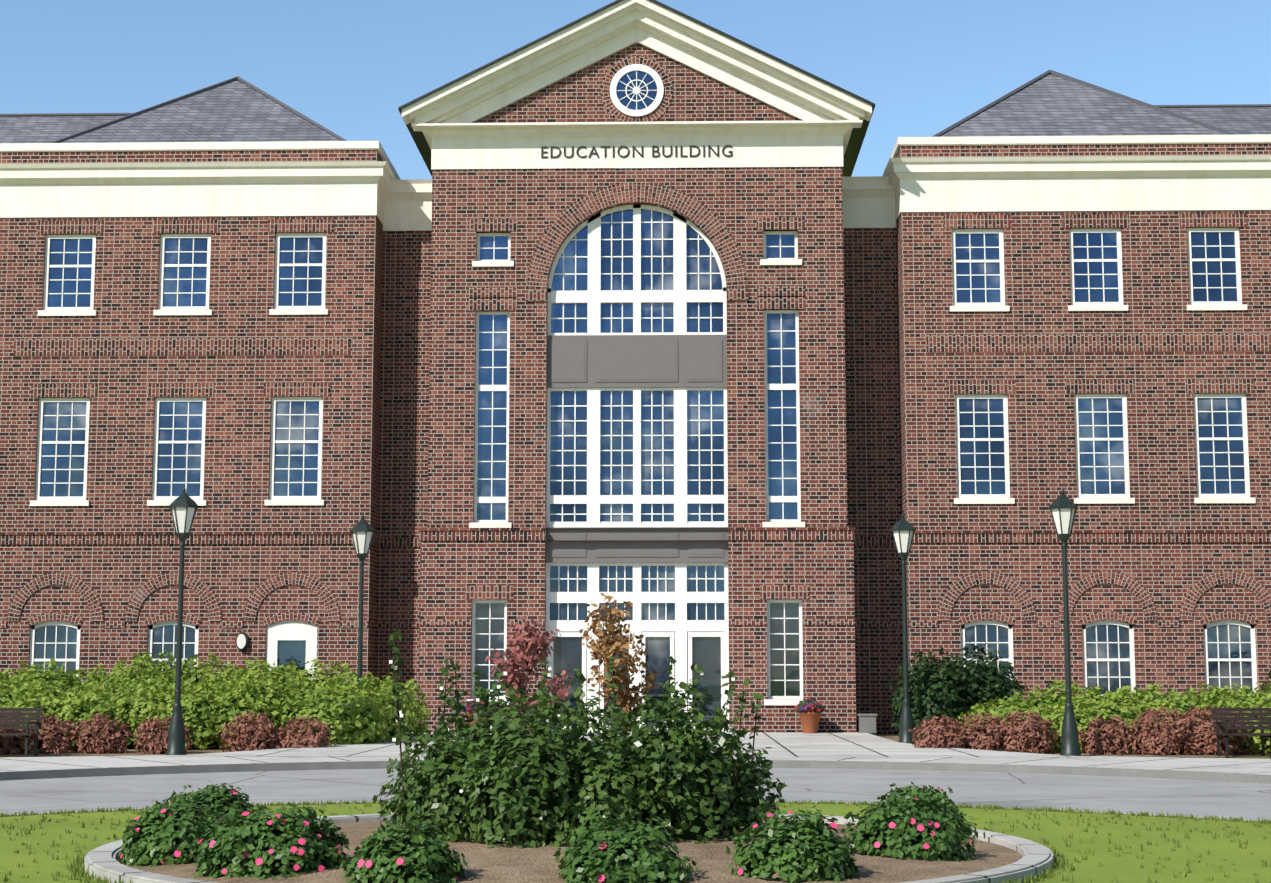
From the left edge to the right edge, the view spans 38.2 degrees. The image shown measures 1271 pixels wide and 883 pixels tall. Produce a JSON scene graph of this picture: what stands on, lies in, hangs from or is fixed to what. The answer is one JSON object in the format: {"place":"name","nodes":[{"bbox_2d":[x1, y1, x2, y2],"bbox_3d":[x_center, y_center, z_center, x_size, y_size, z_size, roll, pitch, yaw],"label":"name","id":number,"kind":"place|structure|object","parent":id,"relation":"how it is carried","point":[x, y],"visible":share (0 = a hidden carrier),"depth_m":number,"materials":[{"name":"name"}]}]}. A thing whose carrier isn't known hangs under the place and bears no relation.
{"place":"outdoors","nodes":[
{"label":"outdoors","id":0,"kind":"place"},
{"bbox_2d":[0,732,1270,882],"bbox_3d":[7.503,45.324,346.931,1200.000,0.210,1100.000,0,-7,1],"label":"ground and roads","id":1,"kind":"structure","parent":0,"point":[856,767],"depth_m":23.14,"materials":[{"name":"concrete"},{"name":"asphalt"},{"name":"grass"}]},
{"bbox_2d":[0,706,43,756],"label":"park bench","id":2,"kind":"object","parent":1,"relation":"on","point":[38,712],"visible":0.96,"depth_m":35.55,"materials":[{"name":"brown wood"}]},
{"bbox_2d":[0,710,335,754],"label":"brown shrubs","id":3,"kind":"object","parent":1,"relation":"on","point":[101,739],"visible":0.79,"depth_m":36.64,"materials":[{"name":"brown plant"}]},
{"bbox_2d":[117,794,231,866],"bbox_3d":[-3.715,3.208,15.072,1.078,0.618,0.950,0,-7,1],"label":"rose bush","id":4,"kind":"object","parent":1,"relation":"on","point":[169,834],"visible":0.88,"depth_m":14.82,"materials":[{"name":"green plant"}]},
{"bbox_2d":[165,486,197,754],"bbox_3d":[-8.732,3.432,35.229,0.570,5.200,0.494,0,-7,1],"label":"lamp post","id":5,"kind":"object","parent":1,"relation":"on","point":[183,506],"visible":0.96,"depth_m":35.21,"materials":[{"name":"black metal"}]},
{"bbox_2d":[160,780,260,825],"bbox_3d":[-3.982,3.509,17.360,1.087,0.592,0.948,0,-7,1],"label":"rose bush","id":6,"kind":"object","parent":1,"relation":"on","point":[219,801],"visible":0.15,"depth_m":17.19,"materials":[{"name":"green plant"}]},
{"bbox_2d":[0,650,431,749],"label":"hedge","id":7,"kind":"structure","parent":1,"relation":"on","point":[350,712],"depth_m":39.01,"materials":[{"name":"green plant"}]},
{"bbox_2d":[193,804,349,879],"bbox_3d":[-2.803,3.101,14.152,1.201,0.592,1.158,6,-9,-40],"label":"rose bush","id":8,"kind":"object","parent":1,"relation":"on","point":[295,842],"visible":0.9,"depth_m":13.87,"materials":[{"name":"green plant"}]},
{"bbox_2d":[350,513,374,688],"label":"lamp post","id":9,"kind":"object","parent":1,"relation":"on","point":[362,531],"visible":0.54,"depth_m":41.41,"materials":[{"name":"black paint"}]},
{"bbox_2d":[340,819,467,882],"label":"rose bush","id":10,"kind":"object","parent":1,"relation":"on","point":[420,855],"visible":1,"depth_m":13.11,"materials":[{"name":"green plant"}]},
{"bbox_2d":[462,700,488,727],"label":"flower pot","id":11,"kind":"object","parent":1,"relation":"on","point":[465,710],"visible":0.29,"depth_m":45.44,"materials":[{"name":"ceramic"}]},
{"bbox_2d":[485,616,573,741],"bbox_3d":[-1.041,2.779,18.116,0.933,2.208,1.017,0,-7,1],"label":"japanese maple","id":12,"kind":"object","parent":1,"relation":"on","point":[522,658],"visible":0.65,"depth_m":18.05,"materials":[{"name":"red plant"}]},
{"bbox_2d":[372,679,787,849],"bbox_3d":[-0.504,2.892,16.254,3.718,1.561,2.918,0,-7,1],"label":"sasanqua clump","id":13,"kind":"object","parent":1,"relation":"on","point":[538,794],"visible":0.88,"depth_m":15.51,"materials":[{"name":"green plant"}]},
{"bbox_2d":[385,628,764,811],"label":"tall flowering plants","id":14,"kind":"object","parent":13,"relation":"on","point":[396,689],"visible":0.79,"depth_m":16.21,"materials":[{"name":"green plant"}]},
{"bbox_2d":[578,593,662,734],"bbox_3d":[-0.237,2.722,18.389,0.781,2.390,0.897,-4,-8,27],"label":"small tree","id":15,"kind":"object","parent":1,"relation":"on","point":[628,700],"visible":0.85,"depth_m":18.40,"materials":[{"name":"orange plant"}]},
{"bbox_2d":[552,812,698,882],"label":"rose bush","id":16,"kind":"object","parent":1,"relation":"on","point":[628,854],"visible":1,"depth_m":13.13,"materials":[{"name":"green plant"}]},
{"bbox_2d":[0,0,1270,734],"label":"building","id":17,"kind":"structure","parent":1,"relation":"on","point":[742,408],"depth_m":48.05,"materials":[{"name":"brick"}]},
{"bbox_2d":[235,632,248,650],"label":"wall light","id":18,"kind":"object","parent":17,"relation":"attached to","point":[242,641],"depth_m":47.61,"materials":[{"name":"white glass"}]},
{"bbox_2d":[541,145,731,157],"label":"building sign lettering","id":19,"kind":"object","parent":17,"relation":"attached to","point":[653,151],"visible":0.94,"depth_m":48.04,"materials":[{"name":"brown metal"}]},
{"bbox_2d":[0,799,1270,882],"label":"lawn tufts","id":20,"kind":"object","parent":1,"relation":"on","point":[1060,861],"visible":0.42,"depth_m":18.72,"materials":[{"name":"green plant"}]},
{"bbox_2d":[725,806,858,882],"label":"rose bush","id":21,"kind":"object","parent":1,"relation":"on","point":[788,851],"visible":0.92,"depth_m":13.52,"materials":[{"name":"green plant"}]},
{"bbox_2d":[794,698,824,732],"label":"flower pot","id":22,"kind":"object","parent":1,"relation":"on","point":[809,710],"visible":1,"depth_m":45.22,"materials":[{"name":"ceramic"}]},
{"bbox_2d":[857,714,876,732],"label":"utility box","id":23,"kind":"object","parent":1,"relation":"on","point":[867,723],"visible":1,"depth_m":45.56,"materials":[{"name":"grey metal"}]},
{"bbox_2d":[890,512,915,743],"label":"lamp post","id":24,"kind":"object","parent":1,"relation":"on","point":[902,530],"visible":0.9,"depth_m":41.01,"materials":[{"name":"black paint"}]},
{"bbox_2d":[841,789,986,860],"bbox_3d":[2.271,3.218,15.335,1.302,0.659,1.162,0,-7,1],"label":"rose bush","id":25,"kind":"object","parent":1,"relation":"on","point":[905,827],"visible":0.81,"depth_m":15.00,"materials":[{"name":"green plant"}]},
{"bbox_2d":[868,782,970,831],"bbox_3d":[2.695,3.531,17.458,0.995,0.560,0.978,0,-7,1],"label":"rose bush","id":26,"kind":"object","parent":1,"relation":"on","point":[903,791],"visible":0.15,"depth_m":17.41,"materials":[{"name":"green plant"}]},
{"bbox_2d":[1049,487,1080,755],"bbox_3d":[8.330,3.467,35.505,0.570,5.200,0.494,0,-7,1],"label":"lamp post","id":27,"kind":"object","parent":1,"relation":"on","point":[1063,508],"visible":1,"depth_m":35.48,"materials":[{"name":"black metal"}]},
{"bbox_2d":[888,642,1270,740],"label":"holly","id":28,"kind":"object","parent":1,"relation":"on","point":[937,690],"visible":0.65,"depth_m":41.81,"materials":[{"name":"green plant"}]},
{"bbox_2d":[908,704,1254,754],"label":"brown shrubs","id":29,"kind":"object","parent":1,"relation":"on","point":[1184,733],"visible":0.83,"depth_m":36.25,"materials":[{"name":"brown plant"}]},
{"bbox_2d":[955,678,1270,751],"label":"hedge","id":30,"kind":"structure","parent":1,"relation":"on","point":[1128,706],"depth_m":39.55,"materials":[{"name":"green plant"}]},
{"bbox_2d":[1039,698,1270,753],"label":"green shrubs","id":31,"kind":"object","parent":1,"relation":"on","point":[1081,721],"visible":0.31,"depth_m":36.75,"materials":[{"name":"green plant"}]},
{"bbox_2d":[1211,706,1270,757],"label":"park bench","id":32,"kind":"object","parent":1,"relation":"on","point":[1260,712],"visible":0.92,"depth_m":35.47,"materials":[{"name":"brown wood"}]},
{"bbox_2d":[0,0,1270,179],"label":"sky","id":33,"kind":"structure","parent":0,"point":[347,66],"materials":[{"name":"blue"}]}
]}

